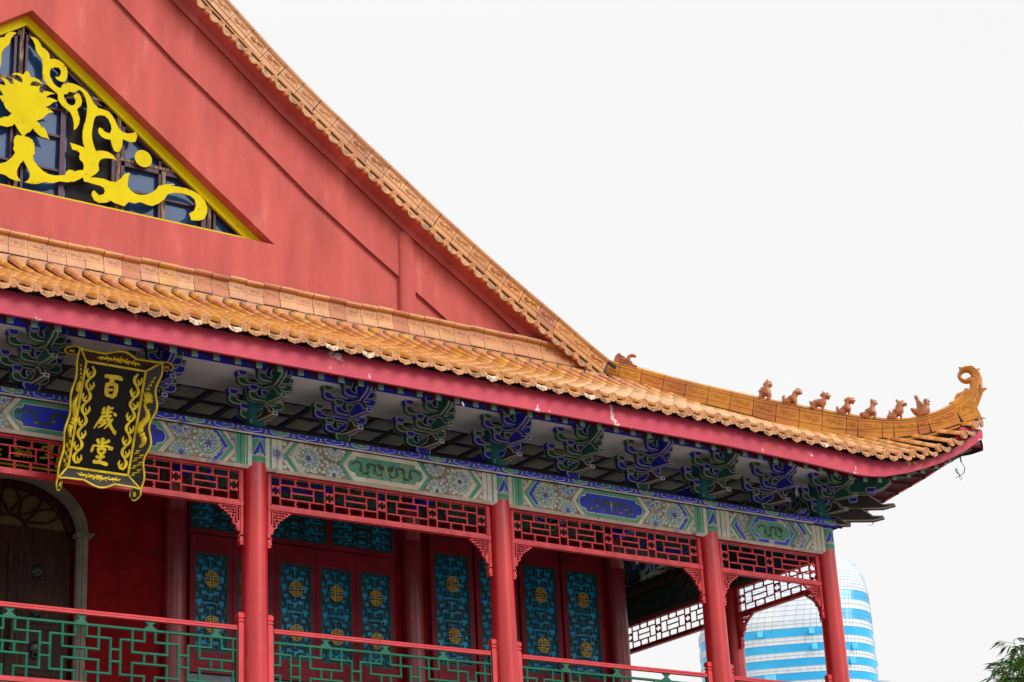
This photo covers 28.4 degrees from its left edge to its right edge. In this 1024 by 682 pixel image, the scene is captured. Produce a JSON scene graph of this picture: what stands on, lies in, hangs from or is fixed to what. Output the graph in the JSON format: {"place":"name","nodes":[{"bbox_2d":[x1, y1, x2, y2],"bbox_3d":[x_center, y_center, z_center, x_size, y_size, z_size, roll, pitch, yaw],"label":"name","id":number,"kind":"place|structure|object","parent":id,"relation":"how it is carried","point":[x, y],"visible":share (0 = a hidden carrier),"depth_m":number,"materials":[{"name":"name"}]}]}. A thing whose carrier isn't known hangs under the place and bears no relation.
{"place":"outdoors","nodes":[
{"label":"outdoors","id":0,"kind":"place"},
{"bbox_2d":[0,0,986,681],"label":"temple hall","id":1,"kind":"structure","parent":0,"point":[402,428],"depth_m":30.64,"materials":[{"name":"red paint"}]},
{"bbox_2d":[0,540,7,681],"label":"brown door leaf","id":2,"kind":"structure","parent":1,"relation":"in","point":[3,544],"depth_m":27.62,"materials":[{"name":"brown wood"}]},
{"bbox_2d":[0,437,62,473],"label":"lattice panel","id":3,"kind":"object","parent":1,"relation":"attached to","point":[42,457],"visible":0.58,"depth_m":28.07,"materials":[{"name":"red wood"}]},
{"bbox_2d":[2,541,69,681],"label":"brown door leaf","id":4,"kind":"structure","parent":1,"relation":"in","point":[37,574],"depth_m":27.77,"materials":[{"name":"brown wood"}]},
{"bbox_2d":[55,345,173,500],"bbox_3d":[-5.098,0.961,25.676,1.489,1.911,0.774,12,-25,-33],"label":"name plaque","id":5,"kind":"object","parent":1,"relation":"hanging from","point":[113,409],"visible":1,"depth_m":25.74,"materials":[{"name":"black paint"}]},
{"bbox_2d":[0,16,260,241],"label":"gable window","id":6,"kind":"structure","parent":1,"relation":"in","point":[62,135],"depth_m":30.77,"materials":[{"name":"yellow paint"}]},
{"bbox_2d":[188,533,232,675],"bbox_3d":[-4.331,3.779,29.127,0.686,2.020,0.068,12,-25,-33],"label":"door leaf","id":7,"kind":"structure","parent":1,"relation":"in","point":[210,558],"depth_m":29.17,"materials":[{"name":"red wood"}]},
{"bbox_2d":[187,500,237,538],"bbox_3d":[-4.222,2.604,29.717,1.160,0.544,0.052,12,-25,-33],"label":"transom window","id":8,"kind":"structure","parent":1,"relation":"in","point":[202,517],"depth_m":29.56,"materials":[{"name":"blue wood"}]},
{"bbox_2d":[233,538,274,678],"bbox_3d":[-3.766,3.896,29.505,0.686,2.020,0.058,12,-25,-33],"label":"door leaf","id":9,"kind":"structure","parent":1,"relation":"in","point":[236,549],"depth_m":29.61,"materials":[{"name":"red wood"}]},
{"bbox_2d":[274,544,316,681],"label":"door leaf","id":10,"kind":"structure","parent":1,"relation":"in","point":[295,567],"depth_m":29.92,"materials":[{"name":"red wood"}]},
{"bbox_2d":[271,513,328,549],"bbox_3d":[-3.260,2.800,30.352,1.160,0.544,0.052,12,-25,-33],"label":"transom window","id":11,"kind":"structure","parent":1,"relation":"in","point":[295,530],"depth_m":30.40,"materials":[{"name":"blue wood"}]},
{"bbox_2d":[315,549,357,681],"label":"door leaf","id":12,"kind":"structure","parent":1,"relation":"in","point":[335,571],"depth_m":30.31,"materials":[{"name":"red wood"}]},
{"bbox_2d":[329,520,394,558],"bbox_3d":[-2.297,2.996,30.987,1.160,0.544,0.052,12,-25,-33],"label":"transom window","id":13,"kind":"structure","parent":1,"relation":"in","point":[347,537],"depth_m":30.96,"materials":[{"name":"blue wood"}]},
{"bbox_2d":[355,554,396,681],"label":"door leaf","id":14,"kind":"structure","parent":1,"relation":"in","point":[375,584],"depth_m":30.69,"materials":[{"name":"red wood"}]},
{"bbox_2d":[427,534,476,681],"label":"door leaf","id":15,"kind":"structure","parent":1,"relation":"in","point":[450,566],"depth_m":31.54,"materials":[{"name":"blue wood"}]},
{"bbox_2d":[472,540,519,681],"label":"door leaf","id":16,"kind":"structure","parent":1,"relation":"in","point":[482,596],"depth_m":31.87,"materials":[{"name":"red wood"}]},
{"bbox_2d":[517,546,564,681],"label":"door leaf","id":17,"kind":"structure","parent":1,"relation":"in","point":[539,599],"depth_m":32.47,"materials":[{"name":"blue wood"}]},
{"bbox_2d":[558,552,606,681],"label":"door leaf","id":18,"kind":"structure","parent":1,"relation":"in","point":[580,578],"depth_m":32.94,"materials":[{"name":"red wood"}]},
{"bbox_2d":[614,353,636,368],"bbox_3d":[1.972,0.483,34.913,0.404,0.556,0.208,-6,-21,9],"label":"ridge beast","id":19,"kind":"object","parent":1,"relation":"attached to","point":[620,359],"visible":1,"depth_m":34.89,"materials":[{"name":"ceramic"}]},
{"bbox_2d":[757,379,771,399],"bbox_3d":[4.267,0.849,34.278,0.301,0.416,0.193,-6,-21,9],"label":"beast figurine","id":20,"kind":"object","parent":1,"relation":"on","point":[764,391],"visible":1,"depth_m":34.20,"materials":[{"name":"ceramic"}]},
{"bbox_2d":[782,388,802,404],"bbox_3d":[4.722,0.973,34.142,0.373,0.344,0.193,-6,-21,9],"label":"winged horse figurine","id":21,"kind":"object","parent":1,"relation":"on","point":[792,398],"visible":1,"depth_m":34.08,"materials":[{"name":"ceramic"}]},
{"bbox_2d":[809,391,830,410],"bbox_3d":[5.165,1.034,34.031,0.407,0.410,0.193,-6,-21,9],"label":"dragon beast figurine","id":22,"kind":"object","parent":1,"relation":"on","point":[819,403],"visible":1,"depth_m":33.97,"materials":[{"name":"ceramic"}]},
{"bbox_2d":[836,397,855,414],"bbox_3d":[5.592,1.117,33.916,0.350,0.369,0.193,-6,-21,9],"label":"goat beast figurine","id":23,"kind":"object","parent":1,"relation":"on","point":[845,407],"visible":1,"depth_m":33.85,"materials":[{"name":"ceramic"}]},
{"bbox_2d":[859,399,877,418],"bbox_3d":[5.960,1.161,33.827,0.330,0.407,0.193,-6,-21,9],"label":"figurine","id":24,"kind":"object","parent":1,"relation":"on","point":[869,412],"visible":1,"depth_m":33.74,"materials":[{"name":"orange ceramic"}]},
{"bbox_2d":[887,399,906,418],"bbox_3d":[6.410,1.153,33.741,0.364,0.395,0.193,-6,-21,9],"label":"horned beast figurine","id":25,"kind":"object","parent":1,"relation":"on","point":[897,412],"visible":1,"depth_m":33.66,"materials":[{"name":"ceramic"}]},
{"bbox_2d":[910,395,929,416],"bbox_3d":[6.793,1.090,33.687,0.344,0.430,0.187,-4,-21,2],"label":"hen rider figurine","id":26,"kind":"object","parent":1,"relation":"on","point":[921,409],"visible":1,"depth_m":33.61,"materials":[{"name":"ceramic"}]},
{"bbox_2d":[955,454,964,479],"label":"dangling wires","id":27,"kind":"object","parent":1,"relation":"hanging from","point":[959,475],"visible":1,"depth_m":33.20,"materials":[{"name":"grey metal"}]},
{"bbox_2d":[229,0,1023,681],"label":"sky","id":28,"kind":"structure","parent":0,"point":[814,197],"materials":[{"name":"white"}]},
{"bbox_2d":[698,553,890,681],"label":"office tower","id":29,"kind":"structure","parent":0,"point":[783,642],"depth_m":302.30,"materials":[{"name":"blue glass"}]},
{"bbox_2d":[706,627,877,679],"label":"open windows","id":30,"kind":"structure","parent":29,"relation":"in","point":[811,629],"depth_m":300.96,"materials":[{"name":"blue glass"}]},
{"bbox_2d":[981,638,1023,681],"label":"bamboo","id":31,"kind":"object","parent":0,"point":[1015,666],"visible":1,"depth_m":23.75,"materials":[{"name":"green plant"}]}
]}

